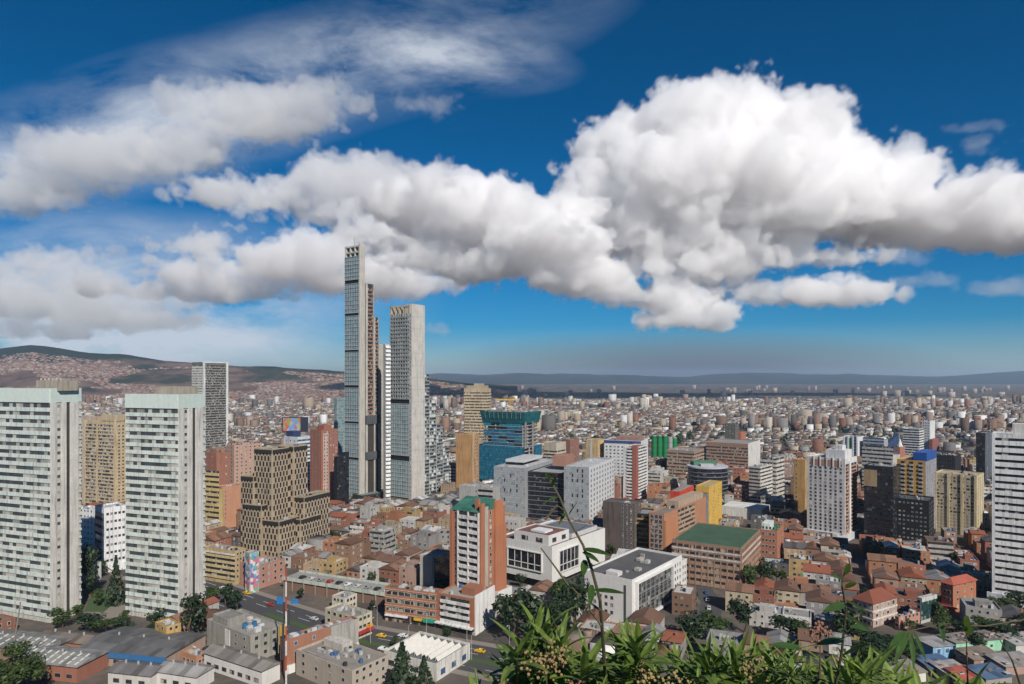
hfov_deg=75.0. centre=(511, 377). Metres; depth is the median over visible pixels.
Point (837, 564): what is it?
house
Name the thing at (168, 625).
yellow house
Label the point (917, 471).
apartment tower
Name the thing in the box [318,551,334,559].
house
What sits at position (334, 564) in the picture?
house
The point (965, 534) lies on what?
house
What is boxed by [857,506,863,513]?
house
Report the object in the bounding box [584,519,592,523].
house
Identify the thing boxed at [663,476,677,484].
walk up block
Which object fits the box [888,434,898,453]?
glass wedge
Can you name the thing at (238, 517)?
walk up block
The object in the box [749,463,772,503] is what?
apartment block
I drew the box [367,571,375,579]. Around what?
tree
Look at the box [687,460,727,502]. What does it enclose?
curved office
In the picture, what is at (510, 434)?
tower under construction
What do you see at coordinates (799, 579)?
house
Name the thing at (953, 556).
tree
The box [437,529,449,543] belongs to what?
walk up block
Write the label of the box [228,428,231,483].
window
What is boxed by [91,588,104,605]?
tree
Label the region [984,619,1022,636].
tree
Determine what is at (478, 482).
house
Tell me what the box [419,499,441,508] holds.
house
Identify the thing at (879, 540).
house
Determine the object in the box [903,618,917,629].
tree
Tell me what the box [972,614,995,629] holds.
tree
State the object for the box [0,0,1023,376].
sky
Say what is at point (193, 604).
tree
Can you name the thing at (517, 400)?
tower crane
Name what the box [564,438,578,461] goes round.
brick block
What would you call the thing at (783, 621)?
tree
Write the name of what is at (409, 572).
house
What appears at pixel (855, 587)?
house
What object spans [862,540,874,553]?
tree
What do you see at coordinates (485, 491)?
parking block
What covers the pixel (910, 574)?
house
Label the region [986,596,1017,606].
tree
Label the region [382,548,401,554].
house
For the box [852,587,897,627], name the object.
corner house
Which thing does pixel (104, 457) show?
apartment tower
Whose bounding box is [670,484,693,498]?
red block
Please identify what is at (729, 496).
house
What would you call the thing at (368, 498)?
house
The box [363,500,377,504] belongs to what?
house
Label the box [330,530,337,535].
tree
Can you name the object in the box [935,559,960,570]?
house
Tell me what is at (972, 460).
walk up block
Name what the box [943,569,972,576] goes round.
house
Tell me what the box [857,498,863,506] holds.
walk up block
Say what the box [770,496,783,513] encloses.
walk up block
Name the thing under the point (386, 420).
balcony tower
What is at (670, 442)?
cylinder tower
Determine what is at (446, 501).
house
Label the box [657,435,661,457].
cylinder tower
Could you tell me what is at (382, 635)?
car
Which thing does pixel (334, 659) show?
flat roof building
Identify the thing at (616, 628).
house
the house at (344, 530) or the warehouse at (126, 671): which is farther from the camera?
the house at (344, 530)
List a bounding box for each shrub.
[468,614,542,683]
[490,600,600,683]
[555,618,666,683]
[591,618,702,683]
[660,626,759,683]
[688,629,810,683]
[758,620,853,683]
[795,643,920,683]
[851,649,1016,683]
[944,669,999,683]
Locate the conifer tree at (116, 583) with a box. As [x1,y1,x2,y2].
[103,555,125,606]
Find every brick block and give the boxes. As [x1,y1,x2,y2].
[219,483,240,527]
[226,427,261,483]
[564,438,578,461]
[738,426,745,439]
[760,519,783,562]
[894,439,904,457]
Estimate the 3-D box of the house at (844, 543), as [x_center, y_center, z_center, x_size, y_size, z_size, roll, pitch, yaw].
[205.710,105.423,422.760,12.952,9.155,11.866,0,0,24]
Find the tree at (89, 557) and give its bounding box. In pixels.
[81,542,99,598]
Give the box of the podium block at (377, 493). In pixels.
[352,489,382,498]
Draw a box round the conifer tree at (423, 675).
[415,655,434,683]
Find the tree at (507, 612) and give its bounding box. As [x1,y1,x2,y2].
[491,594,520,640]
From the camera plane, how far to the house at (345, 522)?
467.20 m
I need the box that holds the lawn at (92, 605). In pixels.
[84,590,116,611]
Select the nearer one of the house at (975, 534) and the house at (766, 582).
the house at (766, 582)
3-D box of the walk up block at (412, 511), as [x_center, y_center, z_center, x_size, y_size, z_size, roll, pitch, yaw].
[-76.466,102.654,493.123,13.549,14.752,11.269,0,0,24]
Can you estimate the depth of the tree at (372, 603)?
313.81 m
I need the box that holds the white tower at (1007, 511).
[987,423,1023,607]
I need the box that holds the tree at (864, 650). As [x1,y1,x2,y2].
[850,639,897,667]
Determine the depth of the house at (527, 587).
333.49 m
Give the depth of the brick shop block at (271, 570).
355.00 m
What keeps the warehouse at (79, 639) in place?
on the ground at (493, 634)
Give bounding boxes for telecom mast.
[282,567,289,683]
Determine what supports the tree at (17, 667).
on the ground at (493, 634)
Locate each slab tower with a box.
[0,378,81,622]
[125,386,205,619]
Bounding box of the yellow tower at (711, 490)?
[696,480,721,524]
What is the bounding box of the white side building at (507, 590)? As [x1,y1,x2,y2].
[495,585,511,617]
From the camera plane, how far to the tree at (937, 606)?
299.77 m
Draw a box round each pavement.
[104,572,510,683]
[224,583,514,648]
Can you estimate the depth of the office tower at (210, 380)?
930.24 m
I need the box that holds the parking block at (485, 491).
[459,483,499,500]
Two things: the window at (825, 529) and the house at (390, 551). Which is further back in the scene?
the window at (825, 529)
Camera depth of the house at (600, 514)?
494.83 m
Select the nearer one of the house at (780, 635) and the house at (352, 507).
the house at (780, 635)
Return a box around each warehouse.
[0,629,73,660]
[20,645,109,682]
[40,629,98,647]
[79,626,207,665]
[106,659,161,683]
[157,659,215,683]
[202,644,281,683]
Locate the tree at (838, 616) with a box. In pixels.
[830,607,865,634]
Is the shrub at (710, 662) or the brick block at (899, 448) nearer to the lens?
the shrub at (710, 662)
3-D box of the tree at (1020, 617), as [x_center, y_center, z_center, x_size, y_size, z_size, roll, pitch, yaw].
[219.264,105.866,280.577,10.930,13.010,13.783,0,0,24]
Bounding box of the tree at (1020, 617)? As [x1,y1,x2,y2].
[1018,612,1023,630]
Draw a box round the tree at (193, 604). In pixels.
[179,592,207,631]
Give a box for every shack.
[887,658,927,681]
[915,653,947,676]
[929,659,961,683]
[943,665,984,683]
[954,645,996,664]
[964,662,1013,683]
[984,651,1023,674]
[996,631,1023,652]
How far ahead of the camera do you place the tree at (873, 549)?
388.90 m
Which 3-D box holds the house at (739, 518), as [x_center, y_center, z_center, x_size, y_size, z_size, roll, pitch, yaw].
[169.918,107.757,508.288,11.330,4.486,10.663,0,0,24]
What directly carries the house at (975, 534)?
on the ground at (493, 634)
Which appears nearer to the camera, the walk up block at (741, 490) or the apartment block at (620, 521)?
the apartment block at (620, 521)
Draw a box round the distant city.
[81,385,1023,683]
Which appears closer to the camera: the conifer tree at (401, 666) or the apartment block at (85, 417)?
the conifer tree at (401, 666)
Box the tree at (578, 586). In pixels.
[560,576,589,626]
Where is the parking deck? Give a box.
[282,570,390,605]
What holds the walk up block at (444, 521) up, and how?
on the ground at (493, 634)
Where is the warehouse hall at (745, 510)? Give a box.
[722,501,769,519]
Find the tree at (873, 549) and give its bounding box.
[868,543,882,553]
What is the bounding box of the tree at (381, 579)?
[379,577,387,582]
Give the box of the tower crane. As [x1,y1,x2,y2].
[495,399,518,410]
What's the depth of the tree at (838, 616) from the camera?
276.08 m
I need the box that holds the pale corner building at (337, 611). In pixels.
[325,602,374,638]
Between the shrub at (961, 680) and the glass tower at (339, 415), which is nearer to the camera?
the shrub at (961, 680)
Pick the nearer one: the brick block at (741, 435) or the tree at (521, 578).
the tree at (521, 578)
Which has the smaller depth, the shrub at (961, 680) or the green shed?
the shrub at (961, 680)
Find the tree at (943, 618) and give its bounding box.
[930,612,952,630]
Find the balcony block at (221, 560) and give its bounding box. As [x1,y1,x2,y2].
[205,543,245,584]
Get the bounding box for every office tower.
[192,362,227,447]
[464,383,490,438]
[725,414,738,438]
[843,428,863,455]
[903,427,923,454]
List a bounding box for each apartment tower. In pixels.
[84,412,125,504]
[794,449,812,512]
[803,444,859,540]
[897,449,936,527]
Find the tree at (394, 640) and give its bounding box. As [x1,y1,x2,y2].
[391,635,398,644]
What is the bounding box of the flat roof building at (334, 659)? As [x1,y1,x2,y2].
[296,634,387,683]
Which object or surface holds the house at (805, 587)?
on the ground at (493, 634)
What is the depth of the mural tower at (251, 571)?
341.42 m
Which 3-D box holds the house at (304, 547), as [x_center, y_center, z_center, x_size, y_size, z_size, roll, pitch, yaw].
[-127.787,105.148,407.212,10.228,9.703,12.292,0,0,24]
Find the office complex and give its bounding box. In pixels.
[494,453,613,520]
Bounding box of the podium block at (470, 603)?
[434,582,494,635]
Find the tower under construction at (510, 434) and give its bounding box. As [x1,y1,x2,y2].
[479,410,541,480]
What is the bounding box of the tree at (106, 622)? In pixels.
[92,617,121,630]
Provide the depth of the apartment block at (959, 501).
470.38 m
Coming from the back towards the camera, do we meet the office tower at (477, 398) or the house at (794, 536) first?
the office tower at (477, 398)
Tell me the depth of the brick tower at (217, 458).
540.86 m
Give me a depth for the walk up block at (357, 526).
445.45 m
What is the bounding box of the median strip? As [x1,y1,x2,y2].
[263,613,505,667]
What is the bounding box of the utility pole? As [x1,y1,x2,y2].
[9,602,22,676]
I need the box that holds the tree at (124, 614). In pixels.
[118,610,129,619]
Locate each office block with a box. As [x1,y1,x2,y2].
[81,505,94,553]
[95,502,125,572]
[284,430,309,488]
[420,548,449,588]
[604,435,647,477]
[649,491,705,552]
[706,438,759,469]
[863,437,887,445]
[922,417,938,449]
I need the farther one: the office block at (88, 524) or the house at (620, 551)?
the office block at (88, 524)
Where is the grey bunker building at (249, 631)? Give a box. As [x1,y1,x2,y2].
[207,608,284,656]
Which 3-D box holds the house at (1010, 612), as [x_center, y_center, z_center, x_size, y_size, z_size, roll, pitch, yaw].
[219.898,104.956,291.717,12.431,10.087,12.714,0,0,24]
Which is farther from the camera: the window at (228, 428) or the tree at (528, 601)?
the window at (228, 428)
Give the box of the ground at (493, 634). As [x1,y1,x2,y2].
[1,384,1023,683]
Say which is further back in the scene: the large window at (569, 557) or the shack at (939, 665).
the large window at (569, 557)
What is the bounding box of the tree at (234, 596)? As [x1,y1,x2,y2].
[226,590,242,609]
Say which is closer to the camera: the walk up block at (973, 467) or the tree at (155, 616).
the tree at (155, 616)
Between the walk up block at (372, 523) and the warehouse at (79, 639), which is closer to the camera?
the warehouse at (79, 639)
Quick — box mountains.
[429,371,1023,383]
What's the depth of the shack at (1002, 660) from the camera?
250.65 m
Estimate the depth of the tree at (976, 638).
265.78 m
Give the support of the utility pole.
on the ground at (493, 634)
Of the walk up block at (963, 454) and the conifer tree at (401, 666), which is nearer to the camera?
the conifer tree at (401, 666)
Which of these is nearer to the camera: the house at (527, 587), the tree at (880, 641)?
the tree at (880, 641)
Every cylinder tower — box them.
[651,435,656,456]
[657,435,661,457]
[662,435,667,457]
[668,437,672,448]
[672,437,676,447]
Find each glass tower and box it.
[334,398,344,452]
[334,452,348,503]
[976,422,992,481]
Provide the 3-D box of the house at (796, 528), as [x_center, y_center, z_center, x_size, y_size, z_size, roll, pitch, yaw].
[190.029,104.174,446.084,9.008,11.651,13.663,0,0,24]
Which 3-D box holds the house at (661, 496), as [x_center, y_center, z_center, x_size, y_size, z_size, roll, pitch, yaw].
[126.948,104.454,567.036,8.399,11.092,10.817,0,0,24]
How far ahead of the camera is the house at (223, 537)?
415.38 m
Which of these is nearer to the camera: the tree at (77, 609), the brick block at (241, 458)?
the tree at (77, 609)
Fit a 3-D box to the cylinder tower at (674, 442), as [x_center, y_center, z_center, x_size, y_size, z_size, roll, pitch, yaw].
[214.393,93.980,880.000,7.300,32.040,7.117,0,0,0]
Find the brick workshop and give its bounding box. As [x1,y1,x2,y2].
[280,616,358,674]
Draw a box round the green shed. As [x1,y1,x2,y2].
[936,629,1004,654]
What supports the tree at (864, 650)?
on the ground at (493, 634)
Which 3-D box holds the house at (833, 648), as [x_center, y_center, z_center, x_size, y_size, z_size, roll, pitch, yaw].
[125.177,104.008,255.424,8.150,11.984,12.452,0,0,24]
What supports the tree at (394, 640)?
on the ground at (493, 634)
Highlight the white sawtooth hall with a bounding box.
[384,631,469,681]
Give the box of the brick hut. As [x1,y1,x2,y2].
[181,647,203,663]
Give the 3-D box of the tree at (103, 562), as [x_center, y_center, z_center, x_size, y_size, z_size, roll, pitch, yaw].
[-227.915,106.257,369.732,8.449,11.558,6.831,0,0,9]
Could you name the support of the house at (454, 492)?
on the ground at (493, 634)
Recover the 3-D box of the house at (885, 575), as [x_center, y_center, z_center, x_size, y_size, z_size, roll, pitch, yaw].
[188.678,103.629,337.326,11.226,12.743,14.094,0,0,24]
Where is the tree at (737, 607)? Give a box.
[726,598,756,632]
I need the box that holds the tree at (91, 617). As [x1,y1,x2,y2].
[74,612,106,632]
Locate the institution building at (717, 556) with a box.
[672,522,760,588]
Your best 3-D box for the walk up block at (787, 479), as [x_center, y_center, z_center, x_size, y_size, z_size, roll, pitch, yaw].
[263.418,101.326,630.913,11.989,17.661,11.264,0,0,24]
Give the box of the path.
[85,603,124,619]
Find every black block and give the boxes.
[864,462,933,541]
[936,450,960,470]
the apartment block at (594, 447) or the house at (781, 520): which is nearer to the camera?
the house at (781, 520)
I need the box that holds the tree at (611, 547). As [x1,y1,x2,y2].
[607,544,615,552]
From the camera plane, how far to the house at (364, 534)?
427.22 m
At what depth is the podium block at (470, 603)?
289.91 m
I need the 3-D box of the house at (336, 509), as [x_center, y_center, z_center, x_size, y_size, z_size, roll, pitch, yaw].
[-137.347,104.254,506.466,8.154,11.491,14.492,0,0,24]
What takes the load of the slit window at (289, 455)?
in the stepped apartment block at (283, 510)
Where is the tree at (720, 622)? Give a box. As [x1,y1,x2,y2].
[694,610,730,631]
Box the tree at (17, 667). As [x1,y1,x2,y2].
[0,640,47,683]
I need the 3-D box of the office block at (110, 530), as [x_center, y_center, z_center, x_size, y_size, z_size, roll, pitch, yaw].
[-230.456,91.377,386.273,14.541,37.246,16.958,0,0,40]
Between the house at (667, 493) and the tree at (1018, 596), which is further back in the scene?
the house at (667, 493)
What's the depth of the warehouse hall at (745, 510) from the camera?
525.16 m
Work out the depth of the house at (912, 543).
406.34 m
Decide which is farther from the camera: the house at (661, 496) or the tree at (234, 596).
the house at (661, 496)
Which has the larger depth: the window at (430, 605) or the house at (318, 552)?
the house at (318, 552)
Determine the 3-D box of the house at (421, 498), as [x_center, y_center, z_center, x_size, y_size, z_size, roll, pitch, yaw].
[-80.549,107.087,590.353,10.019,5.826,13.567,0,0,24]
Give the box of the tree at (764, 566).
[754,558,773,579]
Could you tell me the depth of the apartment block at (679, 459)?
689.95 m
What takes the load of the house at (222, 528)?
on the ground at (493, 634)
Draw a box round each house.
[0,614,15,629]
[82,561,100,582]
[87,502,105,505]
[155,618,180,633]
[164,608,203,631]
[183,596,219,609]
[204,608,223,626]
[205,519,220,529]
[205,531,230,545]
[210,526,228,532]
[231,531,240,546]
[279,548,303,567]
[289,543,314,551]
[291,551,317,569]
[303,558,323,572]
[310,550,322,555]
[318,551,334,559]
[321,555,347,574]
[323,536,345,552]
[330,500,344,506]
[330,506,340,514]
[330,511,350,524]
[330,525,346,535]
[338,503,352,508]
[338,526,349,534]
[340,516,359,525]
[340,533,357,537]
[344,510,359,513]
[344,513,359,518]
[346,505,359,509]
[346,562,366,578]
[350,499,363,505]
[354,499,368,505]
[356,529,369,540]
[360,560,388,580]
[362,496,375,499]
[362,551,383,562]
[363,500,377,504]
[364,540,370,555]
[371,512,386,519]
[375,553,407,562]
[378,498,393,501]
[379,559,406,583]
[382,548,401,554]
[395,546,421,560]
[396,532,408,547]
[397,534,409,549]
[399,516,421,528]
[399,560,419,585]
[402,527,420,533]
[411,549,430,560]
[413,495,428,501]
[415,515,433,528]
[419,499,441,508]
[423,508,446,517]
[429,543,449,549]
[433,503,449,513]
[433,517,437,525]
[440,498,451,504]
[441,481,454,494]
[442,493,458,498]
[447,491,458,495]
[448,500,458,508]
[470,481,483,484]
[505,512,519,516]
[510,585,521,595]
[512,585,531,593]
[526,520,536,525]
[528,579,553,605]
[557,605,581,625]
[577,608,610,626]
[579,618,617,632]
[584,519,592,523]
[598,510,602,517]
[612,622,645,634]
[616,548,631,554]
[628,607,664,626]
[641,503,655,509]
[642,623,665,642]
[647,498,663,507]
[655,494,666,506]
[660,490,669,499]
[661,629,687,658]
[671,484,678,490]
[672,584,695,615]
[706,629,743,658]
[724,490,733,503]
[724,581,755,612]
[727,516,742,523]
[743,632,770,666]
[749,602,783,628]
[753,586,775,603]
[754,577,774,588]
[764,557,788,575]
[766,629,795,644]
[774,518,787,527]
[774,578,802,604]
[775,602,805,608]
[779,508,799,520]
[783,541,806,558]
[783,606,810,629]
[784,532,802,540]
[785,499,793,508]
[787,518,799,527]
[787,576,815,583]
[789,523,803,533]
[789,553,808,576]
[790,540,805,542]
[798,627,823,652]
[799,511,806,527]
[801,582,830,605]
[802,563,830,579]
[803,530,817,535]
[803,535,824,541]
[803,554,813,562]
[805,541,820,554]
[805,588,836,622]
[811,561,827,564]
[814,552,836,562]
[814,610,835,635]
[816,574,840,588]
[819,532,831,536]
[825,536,847,550]
[827,559,852,573]
[827,631,851,668]
[830,569,855,588]
[831,588,858,610]
[833,533,846,537]
[836,613,859,640]
[837,556,850,563]
[838,550,851,561]
[841,581,859,590]
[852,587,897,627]
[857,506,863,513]
[857,513,863,527]
[859,534,884,550]
[861,535,876,556]
[866,553,896,576]
[869,572,899,585]
[872,567,898,588]
[874,582,896,594]
[875,537,900,557]
[882,540,899,556]
[894,587,925,610]
[896,558,925,574]
[897,566,926,584]
[898,581,929,593]
[900,544,929,563]
[902,540,924,545]
[913,635,954,657]
[917,593,936,623]
[923,569,949,593]
[925,563,942,571]
[930,556,957,564]
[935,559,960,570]
[939,574,976,612]
[941,527,956,543]
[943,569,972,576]
[954,549,973,554]
[955,553,978,569]
[958,563,977,570]
[960,597,1001,628]
[963,527,978,542]
[968,529,985,547]
[968,569,991,591]
[973,538,980,553]
[984,513,988,530]
[1000,604,1023,631]
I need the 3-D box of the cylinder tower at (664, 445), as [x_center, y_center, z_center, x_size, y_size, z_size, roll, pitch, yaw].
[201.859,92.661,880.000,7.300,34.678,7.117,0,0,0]
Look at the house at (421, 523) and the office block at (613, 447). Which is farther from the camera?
the office block at (613, 447)
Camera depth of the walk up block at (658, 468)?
664.44 m
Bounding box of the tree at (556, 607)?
[543,592,574,630]
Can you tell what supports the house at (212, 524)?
on the ground at (493, 634)
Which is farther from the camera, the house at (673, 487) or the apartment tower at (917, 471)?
the house at (673, 487)
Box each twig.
[541,473,625,683]
[768,615,1023,668]
[815,563,870,683]
[963,622,972,683]
[994,634,1020,683]
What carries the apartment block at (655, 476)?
on the ground at (493, 634)
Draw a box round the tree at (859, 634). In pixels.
[852,628,873,644]
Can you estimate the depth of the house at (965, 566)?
362.71 m
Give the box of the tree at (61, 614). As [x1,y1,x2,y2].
[46,607,74,627]
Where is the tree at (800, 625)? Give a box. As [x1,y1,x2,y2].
[787,619,813,638]
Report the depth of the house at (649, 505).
519.93 m
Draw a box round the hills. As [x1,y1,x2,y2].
[0,345,516,398]
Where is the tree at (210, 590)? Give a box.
[205,586,219,597]
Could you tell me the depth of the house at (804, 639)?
255.23 m
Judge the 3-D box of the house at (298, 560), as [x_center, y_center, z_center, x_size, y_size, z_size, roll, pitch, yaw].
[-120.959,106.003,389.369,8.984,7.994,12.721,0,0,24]
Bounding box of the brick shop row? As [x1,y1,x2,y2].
[895,609,919,629]
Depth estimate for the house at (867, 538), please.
412.32 m
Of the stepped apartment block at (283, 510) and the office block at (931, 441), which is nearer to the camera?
the stepped apartment block at (283, 510)
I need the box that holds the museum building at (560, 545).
[507,520,604,584]
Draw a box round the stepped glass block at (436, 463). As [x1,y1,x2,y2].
[425,374,448,494]
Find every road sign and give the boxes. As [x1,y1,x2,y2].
[277,597,282,603]
[292,599,297,603]
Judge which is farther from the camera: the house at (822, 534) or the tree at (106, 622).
the house at (822, 534)
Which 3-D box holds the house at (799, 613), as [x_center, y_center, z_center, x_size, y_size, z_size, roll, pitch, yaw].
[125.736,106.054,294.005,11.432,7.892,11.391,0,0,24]
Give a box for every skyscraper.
[344,237,382,497]
[390,304,424,499]
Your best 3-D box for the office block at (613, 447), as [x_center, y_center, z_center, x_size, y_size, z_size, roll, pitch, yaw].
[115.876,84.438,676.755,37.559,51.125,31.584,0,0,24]
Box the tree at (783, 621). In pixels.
[769,614,810,634]
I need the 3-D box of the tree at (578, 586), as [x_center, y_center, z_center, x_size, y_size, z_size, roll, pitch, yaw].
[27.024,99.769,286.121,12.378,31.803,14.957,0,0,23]
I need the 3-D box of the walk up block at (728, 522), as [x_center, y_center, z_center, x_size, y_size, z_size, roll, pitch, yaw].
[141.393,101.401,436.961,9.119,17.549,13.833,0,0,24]
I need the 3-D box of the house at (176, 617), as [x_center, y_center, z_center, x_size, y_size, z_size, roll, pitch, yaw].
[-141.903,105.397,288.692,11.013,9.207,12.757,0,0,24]
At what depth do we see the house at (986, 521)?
480.73 m
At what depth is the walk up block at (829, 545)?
387.24 m
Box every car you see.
[309,616,318,620]
[376,633,386,637]
[378,646,386,650]
[397,633,407,637]
[474,648,485,653]
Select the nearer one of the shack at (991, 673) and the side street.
the shack at (991, 673)
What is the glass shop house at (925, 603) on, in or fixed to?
on the ground at (493, 634)
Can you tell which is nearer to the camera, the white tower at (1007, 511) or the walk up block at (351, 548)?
the white tower at (1007, 511)
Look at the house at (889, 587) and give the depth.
325.65 m
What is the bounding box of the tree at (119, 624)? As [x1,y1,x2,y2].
[111,617,136,629]
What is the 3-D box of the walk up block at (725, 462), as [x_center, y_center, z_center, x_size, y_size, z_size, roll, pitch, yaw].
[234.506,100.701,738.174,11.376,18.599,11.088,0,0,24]
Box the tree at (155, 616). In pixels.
[144,607,166,628]
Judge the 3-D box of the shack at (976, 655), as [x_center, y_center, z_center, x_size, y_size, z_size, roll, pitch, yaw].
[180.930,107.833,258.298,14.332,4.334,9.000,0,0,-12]
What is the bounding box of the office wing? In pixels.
[505,516,525,529]
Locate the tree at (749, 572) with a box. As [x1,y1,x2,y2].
[740,564,757,584]
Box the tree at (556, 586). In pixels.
[548,576,568,600]
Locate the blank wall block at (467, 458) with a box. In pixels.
[456,432,478,487]
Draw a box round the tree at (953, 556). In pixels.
[949,552,958,560]
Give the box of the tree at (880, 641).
[860,631,897,655]
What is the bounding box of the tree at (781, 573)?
[768,567,786,580]
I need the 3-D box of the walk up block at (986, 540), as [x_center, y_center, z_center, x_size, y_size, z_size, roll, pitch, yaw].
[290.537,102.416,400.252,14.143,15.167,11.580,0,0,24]
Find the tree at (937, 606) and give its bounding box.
[932,601,948,617]
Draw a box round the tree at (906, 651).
[902,640,920,658]
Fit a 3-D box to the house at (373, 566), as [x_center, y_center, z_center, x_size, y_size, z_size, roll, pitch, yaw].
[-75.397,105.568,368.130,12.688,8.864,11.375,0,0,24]
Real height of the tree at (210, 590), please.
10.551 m
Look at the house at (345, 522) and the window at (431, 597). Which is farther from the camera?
the house at (345, 522)
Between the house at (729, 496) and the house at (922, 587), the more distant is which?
the house at (729, 496)
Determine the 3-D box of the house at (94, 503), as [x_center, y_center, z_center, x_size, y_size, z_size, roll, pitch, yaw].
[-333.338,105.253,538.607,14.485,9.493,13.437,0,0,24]
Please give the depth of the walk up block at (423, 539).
409.48 m
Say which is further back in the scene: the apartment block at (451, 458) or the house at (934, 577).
the apartment block at (451, 458)
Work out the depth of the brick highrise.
304.13 m
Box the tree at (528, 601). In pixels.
[511,588,544,639]
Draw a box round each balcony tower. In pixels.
[383,344,390,498]
[623,444,647,498]
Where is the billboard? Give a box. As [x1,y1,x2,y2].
[282,417,307,435]
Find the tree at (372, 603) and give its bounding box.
[369,600,375,610]
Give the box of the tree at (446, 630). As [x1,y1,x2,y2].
[441,624,451,637]
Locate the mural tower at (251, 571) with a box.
[245,550,258,593]
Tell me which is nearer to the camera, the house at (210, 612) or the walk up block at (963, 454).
the house at (210, 612)
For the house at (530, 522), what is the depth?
491.11 m
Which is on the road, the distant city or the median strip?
the median strip
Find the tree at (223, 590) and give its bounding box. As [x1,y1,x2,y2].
[220,583,233,605]
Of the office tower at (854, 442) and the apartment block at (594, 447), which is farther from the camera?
the office tower at (854, 442)
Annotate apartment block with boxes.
[81,415,95,503]
[205,470,223,526]
[241,443,329,556]
[449,455,454,470]
[544,441,565,458]
[586,438,603,457]
[603,498,640,553]
[614,475,621,498]
[637,508,653,548]
[648,457,662,470]
[648,470,662,484]
[667,447,703,475]
[732,466,745,481]
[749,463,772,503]
[784,462,793,475]
[862,445,899,486]
[935,469,983,534]
[986,479,991,492]
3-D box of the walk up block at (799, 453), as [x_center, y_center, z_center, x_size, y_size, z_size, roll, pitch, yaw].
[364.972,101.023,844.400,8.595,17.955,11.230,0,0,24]
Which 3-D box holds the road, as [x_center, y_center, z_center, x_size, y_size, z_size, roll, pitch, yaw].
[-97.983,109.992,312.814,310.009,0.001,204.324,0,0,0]
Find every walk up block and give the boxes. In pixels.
[205,529,216,535]
[237,508,240,527]
[335,535,363,567]
[350,518,370,532]
[360,503,378,518]
[364,518,385,529]
[369,525,395,551]
[378,504,393,511]
[380,520,401,534]
[384,509,406,521]
[385,499,403,509]
[397,501,419,509]
[399,506,419,516]
[410,529,439,550]
[421,525,444,531]
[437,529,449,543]
[438,514,449,529]
[450,463,455,485]
[534,517,551,523]
[579,450,585,458]
[592,517,602,527]
[614,482,619,498]
[647,482,661,498]
[651,466,663,472]
[658,482,670,490]
[663,458,666,469]
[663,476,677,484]
[719,518,735,525]
[721,460,729,469]
[728,479,731,489]
[734,480,748,502]
[740,472,748,480]
[751,514,773,528]
[760,493,770,504]
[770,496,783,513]
[771,500,784,516]
[784,459,792,462]
[784,476,790,482]
[784,482,789,499]
[787,454,794,458]
[790,476,793,498]
[797,451,802,456]
[819,537,839,556]
[857,456,861,462]
[857,482,860,490]
[857,491,863,499]
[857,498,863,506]
[924,536,954,559]
[958,452,967,456]
[963,457,968,467]
[967,457,975,470]
[970,463,975,471]
[981,534,991,561]
[984,482,989,498]
[984,502,991,512]
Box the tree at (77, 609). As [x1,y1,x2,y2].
[71,604,84,617]
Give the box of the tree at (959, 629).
[946,619,978,632]
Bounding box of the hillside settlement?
[0,352,501,400]
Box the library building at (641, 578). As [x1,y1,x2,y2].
[584,547,686,622]
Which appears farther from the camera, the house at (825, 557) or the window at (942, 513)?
the window at (942, 513)
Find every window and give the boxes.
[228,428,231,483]
[241,449,329,556]
[312,431,333,498]
[388,659,394,665]
[429,595,435,599]
[429,603,435,608]
[429,612,435,616]
[440,667,444,675]
[451,660,455,668]
[507,546,541,572]
[521,534,527,539]
[536,537,542,542]
[559,543,579,572]
[635,563,674,610]
[810,512,841,532]
[937,476,982,529]
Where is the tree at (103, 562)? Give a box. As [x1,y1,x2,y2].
[95,559,108,573]
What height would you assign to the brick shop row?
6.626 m
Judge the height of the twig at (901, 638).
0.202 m
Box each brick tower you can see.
[205,439,229,484]
[310,424,337,499]
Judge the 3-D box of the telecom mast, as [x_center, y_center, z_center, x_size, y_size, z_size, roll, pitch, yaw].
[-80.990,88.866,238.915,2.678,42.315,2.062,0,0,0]
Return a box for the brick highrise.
[450,495,506,591]
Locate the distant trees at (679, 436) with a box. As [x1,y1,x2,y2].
[83,393,1020,481]
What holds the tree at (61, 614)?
on the ground at (493, 634)
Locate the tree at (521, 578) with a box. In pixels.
[515,573,526,585]
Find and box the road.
[120,569,579,680]
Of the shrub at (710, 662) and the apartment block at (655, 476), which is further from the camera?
the apartment block at (655, 476)
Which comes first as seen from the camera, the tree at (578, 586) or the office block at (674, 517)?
the tree at (578, 586)
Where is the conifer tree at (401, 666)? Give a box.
[384,641,417,683]
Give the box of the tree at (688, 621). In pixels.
[674,610,706,639]
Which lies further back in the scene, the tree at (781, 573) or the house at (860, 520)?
the house at (860, 520)
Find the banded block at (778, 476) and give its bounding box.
[760,457,783,495]
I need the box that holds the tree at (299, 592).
[296,588,303,599]
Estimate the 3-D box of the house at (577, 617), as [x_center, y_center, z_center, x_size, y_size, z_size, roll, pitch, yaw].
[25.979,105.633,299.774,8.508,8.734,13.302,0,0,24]
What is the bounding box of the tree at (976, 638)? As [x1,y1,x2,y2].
[967,632,987,645]
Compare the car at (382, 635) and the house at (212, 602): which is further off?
the house at (212, 602)
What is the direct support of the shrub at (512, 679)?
on the near hill
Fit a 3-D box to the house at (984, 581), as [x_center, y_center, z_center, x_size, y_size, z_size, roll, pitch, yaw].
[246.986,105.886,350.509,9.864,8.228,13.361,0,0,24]
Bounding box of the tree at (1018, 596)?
[1004,590,1023,608]
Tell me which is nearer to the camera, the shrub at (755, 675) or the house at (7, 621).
the shrub at (755, 675)
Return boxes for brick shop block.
[240,555,284,588]
[385,583,442,627]

